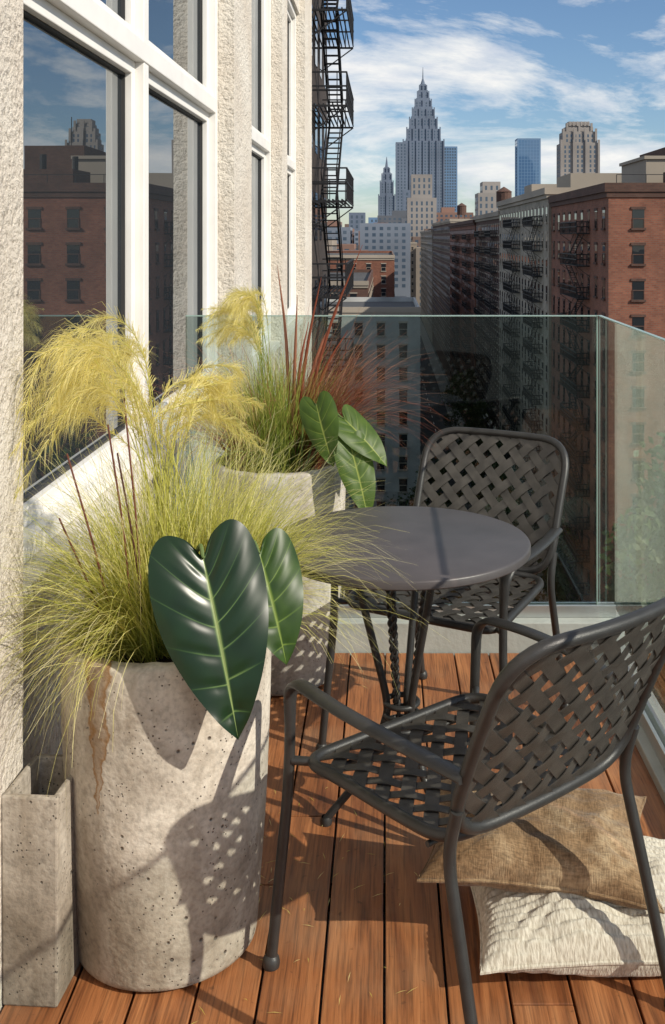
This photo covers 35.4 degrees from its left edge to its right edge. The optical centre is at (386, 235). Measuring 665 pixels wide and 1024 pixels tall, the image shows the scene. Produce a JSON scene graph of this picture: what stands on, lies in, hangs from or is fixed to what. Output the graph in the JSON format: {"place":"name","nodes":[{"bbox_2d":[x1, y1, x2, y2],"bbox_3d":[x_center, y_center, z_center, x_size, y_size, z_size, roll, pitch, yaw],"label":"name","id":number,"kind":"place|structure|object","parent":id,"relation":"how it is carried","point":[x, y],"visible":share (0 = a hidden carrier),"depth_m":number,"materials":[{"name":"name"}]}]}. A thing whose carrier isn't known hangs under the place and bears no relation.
{"place":"outdoors","nodes":[
{"label":"outdoors","id":0,"kind":"place"},
{"bbox_2d":[349,213,365,229],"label":"office tower","id":1,"kind":"structure","parent":0,"point":[356,220],"depth_m":900.00,"materials":[{"name":"stone"}]},
{"bbox_2d":[351,215,362,227],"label":"windows","id":2,"kind":"structure","parent":1,"relation":"in","point":[351,215],"depth_m":900.05,"materials":[{"name":"grey glass"}]},
{"bbox_2d":[368,217,376,222],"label":"brown office tower","id":3,"kind":"structure","parent":0,"point":[372,219],"depth_m":1160.00,"materials":[{"name":"glass"}]},
{"bbox_2d":[403,190,410,210],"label":"brown office tower","id":4,"kind":"structure","parent":0,"point":[406,194],"depth_m":965.00,"materials":[{"name":"stone"}]},
{"bbox_2d":[348,313,531,598],"bbox_3d":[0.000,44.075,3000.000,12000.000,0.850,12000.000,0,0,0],"label":"ground","id":5,"kind":"structure","parent":0,"point":[460,413],"depth_m":326.60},
{"bbox_2d":[0,0,311,1012],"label":"stucco walls","id":6,"kind":"structure","parent":5,"relation":"on","point":[234,144],"depth_m":4.15,"materials":[{"name":"beige paint"}]},
{"bbox_2d":[23,0,295,564],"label":"window","id":7,"kind":"structure","parent":6,"relation":"attached to","point":[71,181],"depth_m":3.53,"materials":[{"name":"white metal"}]},
{"bbox_2d":[23,0,287,496],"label":"window panes","id":8,"kind":"structure","parent":7,"relation":"in","point":[72,100],"depth_m":3.24,"materials":[{"name":"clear glass"}]},
{"bbox_2d":[23,0,288,502],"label":"window gaskets","id":9,"kind":"object","parent":7,"relation":"attached to","point":[36,490],"depth_m":3.53,"materials":[{"name":"rubber"}]},
{"bbox_2d":[23,0,295,564],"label":"window frames","id":10,"kind":"structure","parent":7,"relation":"in","point":[125,44],"depth_m":3.59,"materials":[{"name":"white metal"}]},
{"bbox_2d":[23,318,302,611],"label":"window sills","id":11,"kind":"structure","parent":6,"relation":"on","point":[274,344],"depth_m":2.85,"materials":[{"name":"stone"}]},
{"bbox_2d":[0,653,664,1023],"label":"balcony deck","id":12,"kind":"structure","parent":6,"relation":"attached to","point":[363,936],"depth_m":2.22,"materials":[{"name":"brown wood"}]},
{"bbox_2d":[1,754,79,1007],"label":"square concrete planter","id":13,"kind":"object","parent":12,"relation":"on","point":[40,957],"visible":0.8,"depth_m":2.02,"materials":[{"name":"beige concrete"}]},
{"bbox_2d":[60,613,270,991],"bbox_3d":[-0.470,1.167,2.240,0.444,0.659,0.444,0,0,0],"label":"concrete planter","id":14,"kind":"object","parent":12,"relation":"on","point":[166,770],"visible":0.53,"depth_m":2.05,"materials":[{"name":"concrete"}]},
{"bbox_2d":[0,301,448,812],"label":"feather grass plant","id":15,"kind":"object","parent":14,"relation":"in","point":[122,602],"visible":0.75,"depth_m":2.19,"materials":[{"name":"plant"}]},
{"bbox_2d":[148,519,303,738],"bbox_3d":[-0.312,0.760,2.062,0.262,0.392,0.237,0,0,13],"label":"philodendron plant","id":16,"kind":"object","parent":14,"relation":"in","point":[227,606],"visible":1,"depth_m":2.01,"materials":[{"name":"green plant"}]},
{"bbox_2d":[212,455,345,695],"bbox_3d":[-0.365,1.129,3.555,0.456,0.734,0.456,0,0,0],"label":"concrete planter","id":17,"kind":"object","parent":12,"relation":"on","point":[308,664],"visible":0.24,"depth_m":3.38,"materials":[{"name":"concrete"}]},
{"bbox_2d":[119,247,442,497],"bbox_3d":[-0.309,0.434,3.606,1.082,0.808,1.109,0,0,0],"label":"fountain grass plant","id":18,"kind":"object","parent":17,"relation":"in","point":[287,418],"visible":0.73,"depth_m":3.54,"materials":[{"name":"plant"}]},
{"bbox_2d":[299,391,386,507],"bbox_3d":[-0.152,0.705,3.391,0.314,0.413,0.147,0,0,14],"label":"philodendron plant","id":19,"kind":"object","parent":17,"relation":"in","point":[351,433],"visible":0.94,"depth_m":3.35,"materials":[{"name":"green plant"}]},
{"bbox_2d":[192,685,416,1023],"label":"fallen grass bits","id":20,"kind":"object","parent":12,"relation":"on","point":[304,908],"visible":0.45,"depth_m":2.39,"materials":[{"name":"beige plant"}]},
{"bbox_2d":[284,506,530,826],"bbox_3d":[0.040,1.140,2.680,0.660,0.720,0.660,0,0,0],"label":"round bistro table","id":21,"kind":"object","parent":12,"relation":"on","point":[442,548],"visible":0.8,"depth_m":2.64,"materials":[{"name":"paint"}]},
{"bbox_2d":[186,315,664,803],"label":"glass railing","id":22,"kind":"object","parent":12,"relation":"on","point":[650,743],"visible":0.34,"depth_m":3.75,"materials":[{"name":"glass"}]},
{"bbox_2d":[315,427,568,749],"bbox_3d":[0.226,1.075,3.187,0.613,0.850,0.712,0,0,28],"label":"woven armchair","id":23,"kind":"object","parent":12,"relation":"on","point":[544,547],"visible":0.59,"depth_m":3.31,"materials":[{"name":"grey metal"}]},
{"bbox_2d":[262,597,664,1023],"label":"woven armchair","id":24,"kind":"object","parent":12,"relation":"on","point":[478,717],"visible":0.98,"depth_m":1.92,"materials":[{"name":"grey metal"}]},
{"bbox_2d":[470,836,664,976],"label":"knitted floor cushion","id":25,"kind":"object","parent":12,"relation":"on","point":[558,933],"visible":0.56,"depth_m":2.09,"materials":[{"name":"white fabric"}]},
{"bbox_2d":[417,779,664,913],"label":"tan throw pillow","id":26,"kind":"object","parent":25,"relation":"on","point":[578,841],"visible":0.69,"depth_m":2.16,"materials":[{"name":"fabric"}]},
{"bbox_2d":[312,0,326,369],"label":"walls","id":27,"kind":"structure","parent":5,"relation":"on","point":[318,250],"depth_m":37.90,"materials":[{"name":"brick"}]},
{"bbox_2d":[315,1,325,380],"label":"windows","id":28,"kind":"structure","parent":27,"relation":"attached to","point":[321,159],"depth_m":39.32,"materials":[{"name":"black glass"}]},
{"bbox_2d":[312,0,353,597],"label":"fire escape","id":29,"kind":"object","parent":27,"relation":"attached to","point":[348,182],"visible":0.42,"depth_m":36.19,"materials":[{"name":"black metal"}]},
{"bbox_2d":[328,375,347,597],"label":"walls","id":30,"kind":"structure","parent":5,"relation":"on","point":[345,493],"depth_m":105.05,"materials":[{"name":"brick"}]},
{"bbox_2d":[341,490,348,597],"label":"trim","id":31,"kind":"structure","parent":30,"relation":"attached to","point":[347,500],"depth_m":103.68,"materials":[{"name":"stone"}]},
{"bbox_2d":[328,269,372,296],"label":"walls","id":32,"kind":"structure","parent":5,"relation":"on","point":[362,292],"depth_m":175.00,"materials":[{"name":"brown brick"}]},
{"bbox_2d":[330,272,369,280],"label":"roof","id":33,"kind":"structure","parent":32,"relation":"on","point":[361,276],"depth_m":221.17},
{"bbox_2d":[328,279,373,296],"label":"trim","id":34,"kind":"structure","parent":32,"relation":"attached to","point":[361,284],"depth_m":174.85,"materials":[{"name":"stone"}]},
{"bbox_2d":[331,281,372,296],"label":"windows","id":35,"kind":"structure","parent":32,"relation":"attached to","point":[353,295],"depth_m":174.98,"materials":[{"name":"glass"}]},
{"bbox_2d":[328,251,393,296],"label":"walls","id":36,"kind":"structure","parent":5,"relation":"on","point":[378,273],"depth_m":250.00,"materials":[{"name":"red brick"}]},
{"bbox_2d":[328,253,391,254],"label":"roof","id":37,"kind":"structure","parent":36,"relation":"on","point":[361,253],"depth_m":320.93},
{"bbox_2d":[336,264,385,295],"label":"windows","id":38,"kind":"structure","parent":36,"relation":"attached to","point":[383,278],"depth_m":249.98,"materials":[{"name":"black glass"}]},
{"bbox_2d":[328,255,394,296],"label":"trim","id":39,"kind":"structure","parent":36,"relation":"attached to","point":[376,257],"depth_m":249.70,"materials":[{"name":"stone"}]},
{"bbox_2d":[327,297,419,508],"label":"walls","id":40,"kind":"structure","parent":5,"relation":"on","point":[391,473],"depth_m":140.00,"materials":[{"name":"paint"}]},
{"bbox_2d":[332,323,406,506],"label":"windows","id":41,"kind":"structure","parent":40,"relation":"attached to","point":[403,460],"depth_m":139.98,"materials":[{"name":"black glass"}]},
{"bbox_2d":[329,302,414,306],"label":"roof","id":42,"kind":"structure","parent":40,"relation":"on","point":[378,304],"depth_m":157.90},
{"bbox_2d":[328,307,420,507],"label":"trim","id":43,"kind":"structure","parent":40,"relation":"attached to","point":[384,310],"depth_m":139.85,"materials":[{"name":"stone"}]},
{"bbox_2d":[378,157,394,215],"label":"slim spired tower","id":44,"kind":"structure","parent":5,"relation":"on","point":[386,202],"depth_m":1688.34,"materials":[{"name":"stone"}]},
{"bbox_2d":[381,176,392,215],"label":"windows","id":45,"kind":"structure","parent":44,"relation":"in","point":[383,176],"depth_m":1686.86,"materials":[{"name":"grey glass"}]},
{"bbox_2d":[327,207,474,306],"bbox_3d":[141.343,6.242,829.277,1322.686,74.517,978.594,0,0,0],"label":"distant city blocks","id":46,"kind":"structure","parent":5,"relation":"on","point":[388,233],"depth_m":588.00,"materials":[{"name":"grey concrete"}]},
{"bbox_2d":[328,215,471,305],"bbox_3d":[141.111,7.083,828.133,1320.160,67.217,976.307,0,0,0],"label":"block windows","id":47,"kind":"structure","parent":46,"relation":"in","point":[366,228],"depth_m":587.97,"materials":[{"name":"glass"}]},
{"bbox_2d":[395,142,406,210],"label":"slab office tower","id":48,"kind":"structure","parent":5,"relation":"on","point":[400,167],"depth_m":1423.85,"materials":[{"name":"stone"}]},
{"bbox_2d":[395,144,405,210],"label":"windows","id":49,"kind":"structure","parent":48,"relation":"in","point":[398,144],"depth_m":1423.95,"materials":[{"name":"grey glass"}]},
{"bbox_2d":[410,244,416,297],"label":"walls","id":50,"kind":"structure","parent":5,"relation":"on","point":[413,259],"depth_m":590.00,"materials":[{"name":"stone"}]},
{"bbox_2d":[411,247,412,296],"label":"windows","id":51,"kind":"structure","parent":50,"relation":"attached to","point":[412,275],"depth_m":589.98,"materials":[{"name":"black glass"}]},
{"bbox_2d":[410,242,416,292],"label":"trim","id":52,"kind":"structure","parent":50,"relation":"attached to","point":[411,263],"depth_m":589.84,"materials":[{"name":"stone"}]},
{"bbox_2d":[407,174,436,241],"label":"beige setback building","id":53,"kind":"structure","parent":5,"relation":"on","point":[421,209],"depth_m":703.00,"materials":[{"name":"stone"}]},
{"bbox_2d":[411,178,432,235],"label":"windows","id":54,"kind":"structure","parent":53,"relation":"in","point":[413,178],"depth_m":703.02,"materials":[{"name":"grey glass"}]},
{"bbox_2d":[403,73,444,211],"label":"art deco skyscraper","id":55,"kind":"structure","parent":5,"relation":"on","point":[425,149],"depth_m":1474.62,"materials":[{"name":"stone"}]},
{"bbox_2d":[408,88,441,211],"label":"windows","id":56,"kind":"structure","parent":55,"relation":"in","point":[421,88],"depth_m":1474.54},
{"bbox_2d":[421,233,432,343],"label":"walls","id":57,"kind":"structure","parent":5,"relation":"on","point":[428,327],"depth_m":456.22,"materials":[{"name":"brick"}]},
{"bbox_2d":[420,230,432,328],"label":"trim","id":58,"kind":"structure","parent":57,"relation":"attached to","point":[429,252],"depth_m":476.56,"materials":[{"name":"stone"}]},
{"bbox_2d":[422,235,430,322],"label":"windows","id":59,"kind":"structure","parent":57,"relation":"attached to","point":[425,274],"depth_m":490.43,"materials":[{"name":"black glass"}]},
{"bbox_2d":[433,223,450,382],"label":"walls","id":60,"kind":"structure","parent":5,"relation":"on","point":[443,359],"depth_m":346.66,"materials":[{"name":"brown brick"}]},
{"bbox_2d":[433,227,449,363],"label":"windows","id":61,"kind":"structure","parent":60,"relation":"attached to","point":[435,245],"depth_m":340.38,"materials":[{"name":"black glass"}]},
{"bbox_2d":[431,219,471,364],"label":"trim","id":62,"kind":"structure","parent":60,"relation":"attached to","point":[447,221],"depth_m":349.92,"materials":[{"name":"stone"}]},
{"bbox_2d":[445,146,456,211],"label":"glass office tower","id":63,"kind":"structure","parent":5,"relation":"on","point":[450,176],"depth_m":1506.15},
{"bbox_2d":[445,148,455,210],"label":"windows","id":64,"kind":"structure","parent":63,"relation":"in","point":[445,148],"depth_m":1506.20,"materials":[{"name":"blue glass"}]},
{"bbox_2d":[450,225,475,424],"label":"walls","id":65,"kind":"structure","parent":5,"relation":"on","point":[471,255],"depth_m":238.01,"materials":[{"name":"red brick"}]},
{"bbox_2d":[452,234,470,394],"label":"fire escape","id":66,"kind":"object","parent":65,"relation":"attached to","point":[464,303],"visible":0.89,"depth_m":233.97,"materials":[{"name":"black metal"}]},
{"bbox_2d":[450,230,472,401],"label":"windows","id":67,"kind":"structure","parent":65,"relation":"attached to","point":[459,257],"depth_m":256.98,"materials":[{"name":"black glass"}]},
{"bbox_2d":[448,219,475,392],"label":"trim","id":68,"kind":"structure","parent":65,"relation":"attached to","point":[463,223],"depth_m":253.38,"materials":[{"name":"brown stone"}]},
{"bbox_2d":[476,219,498,486],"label":"walls","id":69,"kind":"structure","parent":5,"relation":"on","point":[496,239],"depth_m":187.08,"materials":[{"name":"brown brick"}]},
{"bbox_2d":[474,230,496,428],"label":"fire escape","id":70,"kind":"object","parent":69,"relation":"attached to","point":[487,303],"visible":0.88,"depth_m":182.08,"materials":[{"name":"black metal"}]},
{"bbox_2d":[474,211,499,454],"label":"trim","id":71,"kind":"structure","parent":69,"relation":"attached to","point":[488,216],"depth_m":187.99,"materials":[{"name":"stone"}]},
{"bbox_2d":[478,225,497,428],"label":"windows","id":72,"kind":"structure","parent":69,"relation":"attached to","point":[490,312],"depth_m":185.09,"materials":[{"name":"black glass"}]},
{"bbox_2d":[475,182,499,215],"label":"beige setback building","id":73,"kind":"structure","parent":5,"relation":"on","point":[485,200],"depth_m":638.00,"materials":[{"name":"stone"}]},
{"bbox_2d":[475,186,497,215],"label":"windows","id":74,"kind":"structure","parent":73,"relation":"in","point":[486,198],"depth_m":637.92,"materials":[{"name":"grey glass"}]},
{"bbox_2d":[499,199,550,601],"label":"walls","id":75,"kind":"structure","parent":5,"relation":"on","point":[544,280],"depth_m":133.65,"materials":[{"name":"brick"}]},
{"bbox_2d":[503,216,541,529],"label":"fire escape","id":76,"kind":"object","parent":75,"relation":"attached to","point":[527,270],"visible":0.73,"depth_m":129.47,"materials":[{"name":"black metal"}]},
{"bbox_2d":[500,207,546,483],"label":"windows","id":77,"kind":"structure","parent":75,"relation":"attached to","point":[522,313],"depth_m":137.88,"materials":[{"name":"black glass"}]},
{"bbox_2d":[496,187,584,521],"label":"trim","id":78,"kind":"structure","parent":75,"relation":"attached to","point":[538,195],"depth_m":132.99,"materials":[{"name":"stone"}]},
{"bbox_2d":[557,121,599,177],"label":"stone crowned tower","id":79,"kind":"structure","parent":5,"relation":"on","point":[578,148],"depth_m":887.54,"materials":[{"name":"beige stone"}]},
{"bbox_2d":[558,134,595,176],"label":"windows","id":80,"kind":"structure","parent":79,"relation":"in","point":[566,134],"depth_m":887.61,"materials":[{"name":"grey glass"}]},
{"bbox_2d":[551,197,664,689],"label":"walls","id":81,"kind":"structure","parent":5,"relation":"on","point":[617,236],"depth_m":87.00,"materials":[{"name":"red brick"}]},
{"bbox_2d":[524,173,621,193],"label":"bulkhead","id":82,"kind":"object","parent":81,"relation":"on","point":[579,179],"visible":0.32,"depth_m":124.00,"materials":[{"name":"concrete"}]},
{"bbox_2d":[560,221,589,601],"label":"fire escape","id":83,"kind":"object","parent":81,"relation":"attached to","point":[573,357],"visible":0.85,"depth_m":97.81,"materials":[{"name":"black metal"}]},
{"bbox_2d":[553,209,643,610],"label":"windows","id":84,"kind":"structure","parent":81,"relation":"attached to","point":[638,295],"depth_m":88.88,"materials":[{"name":"black glass"}]},
{"bbox_2d":[548,183,664,638],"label":"trim","id":85,"kind":"structure","parent":81,"relation":"attached to","point":[600,191],"depth_m":91.93,"materials":[{"name":"brown stone"}]},
{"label":"roof","id":86,"kind":"object","parent":81,"relation":"on","visible":0},
{"bbox_2d":[616,174,664,182],"bbox_3d":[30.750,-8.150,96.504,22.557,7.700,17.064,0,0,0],"label":"roof railing","id":87,"kind":"object","parent":86,"relation":"on","point":[638,174],"visible":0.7,"depth_m":87.97,"materials":[{"name":"black metal"}]},
{"bbox_2d":[619,156,664,182],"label":"penthouse","id":88,"kind":"object","parent":86,"relation":"on","point":[648,165],"visible":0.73,"depth_m":96.59,"materials":[{"name":"stone"}]},
{"bbox_2d":[640,147,664,182],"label":"bulkhead","id":89,"kind":"object","parent":86,"relation":"on","point":[660,152],"visible":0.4,"depth_m":104.23,"materials":[{"name":"brick"}]},
{"bbox_2d":[595,465,664,700],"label":"street tree","id":90,"kind":"object","parent":5,"relation":"on","point":[640,543],"visible":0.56,"depth_m":74.87,"materials":[{"name":"green plant"}]},
{"bbox_2d":[617,432,664,588],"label":"street tree","id":91,"kind":"object","parent":5,"relation":"on","point":[660,450],"visible":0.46,"depth_m":80.73,"materials":[{"name":"green plant"}]},
{"bbox_2d":[636,570,664,712],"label":"street tree","id":92,"kind":"object","parent":5,"relation":"on","point":[658,693],"visible":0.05,"depth_m":63.81,"materials":[{"name":"green plant"}]},
{"bbox_2d":[457,203,465,218],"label":"water tank","id":93,"kind":"object","parent":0,"point":[461,208],"visible":0.81,"depth_m":328.76,"materials":[{"name":"brown wood"}]},
{"bbox_2d":[420,336,509,600],"bbox_3d":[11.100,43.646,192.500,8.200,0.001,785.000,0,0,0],"label":"street","id":94,"kind":"structure","parent":0,"point":[431,389],"depth_m":260.13,"materials":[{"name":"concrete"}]},
{"bbox_2d":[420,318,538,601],"bbox_3d":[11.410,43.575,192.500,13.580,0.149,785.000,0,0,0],"label":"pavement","id":95,"kind":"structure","parent":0,"point":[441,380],"depth_m":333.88,"materials":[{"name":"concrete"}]},
{"bbox_2d":[384,457,468,506],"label":"street tree","id":96,"kind":"object","parent":95,"relation":"on","point":[431,480],"visible":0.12,"depth_m":133.11,"materials":[{"name":"green plant"}]},
{"bbox_2d":[410,591,480,601],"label":"street tree","id":97,"kind":"object","parent":95,"relation":"on","point":[458,597],"visible":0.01,"depth_m":95.64,"materials":[{"name":"green plant"}]},
{"bbox_2d":[438,368,478,451],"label":"street tree","id":98,"kind":"object","parent":95,"relation":"on","point":[452,395],"visible":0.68,"depth_m":209.81,"materials":[{"name":"green plant"}]},
{"bbox_2d":[447,399,494,477],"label":"street tree","id":99,"kind":"object","parent":95,"relation":"on","point":[480,412],"visible":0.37,"depth_m":179.85,"materials":[{"name":"green plant"}]},
{"bbox_2d":[456,428,512,519],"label":"street tree","id":100,"kind":"object","parent":95,"relation":"on","point":[499,444],"visible":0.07,"depth_m":151.13,"materials":[{"name":"green plant"}]},
{"bbox_2d":[482,462,539,573],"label":"street tree","id":101,"kind":"object","parent":95,"relation":"on","point":[518,501],"visible":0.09,"depth_m":127.09,"materials":[{"name":"green plant"}]},
{"bbox_2d":[494,518,579,601],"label":"street tree","id":102,"kind":"object","parent":95,"relation":"on","point":[562,582],"visible":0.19,"depth_m":101.86,"materials":[{"name":"green plant"}]},
{"bbox_2d":[327,0,664,226],"label":"sky","id":103,"kind":"structure","parent":0,"point":[496,73],"materials":[{"name":"blue"}]},
{"bbox_2d":[496,187,511,210],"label":"water tank","id":104,"kind":"object","parent":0,"point":[503,193],"visible":0.49,"depth_m":201.88,"materials":[{"name":"brown wood"}]},
{"bbox_2d":[515,138,540,195],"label":"blue glass tower","id":105,"kind":"structure","parent":0,"point":[527,161],"depth_m":1089.85,"materials":[{"name":"blue glass"}]},
{"bbox_2d":[515,140,538,195],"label":"windows","id":106,"kind":"structure","parent":105,"relation":"in","point":[519,140],"depth_m":1089.92,"materials":[{"name":"blue glass"}]},
{"bbox_2d":[658,667,664,692],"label":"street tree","id":107,"kind":"object","parent":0,"point":[661,681],"visible":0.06,"depth_m":65.02,"materials":[{"name":"green plant"}]}
]}

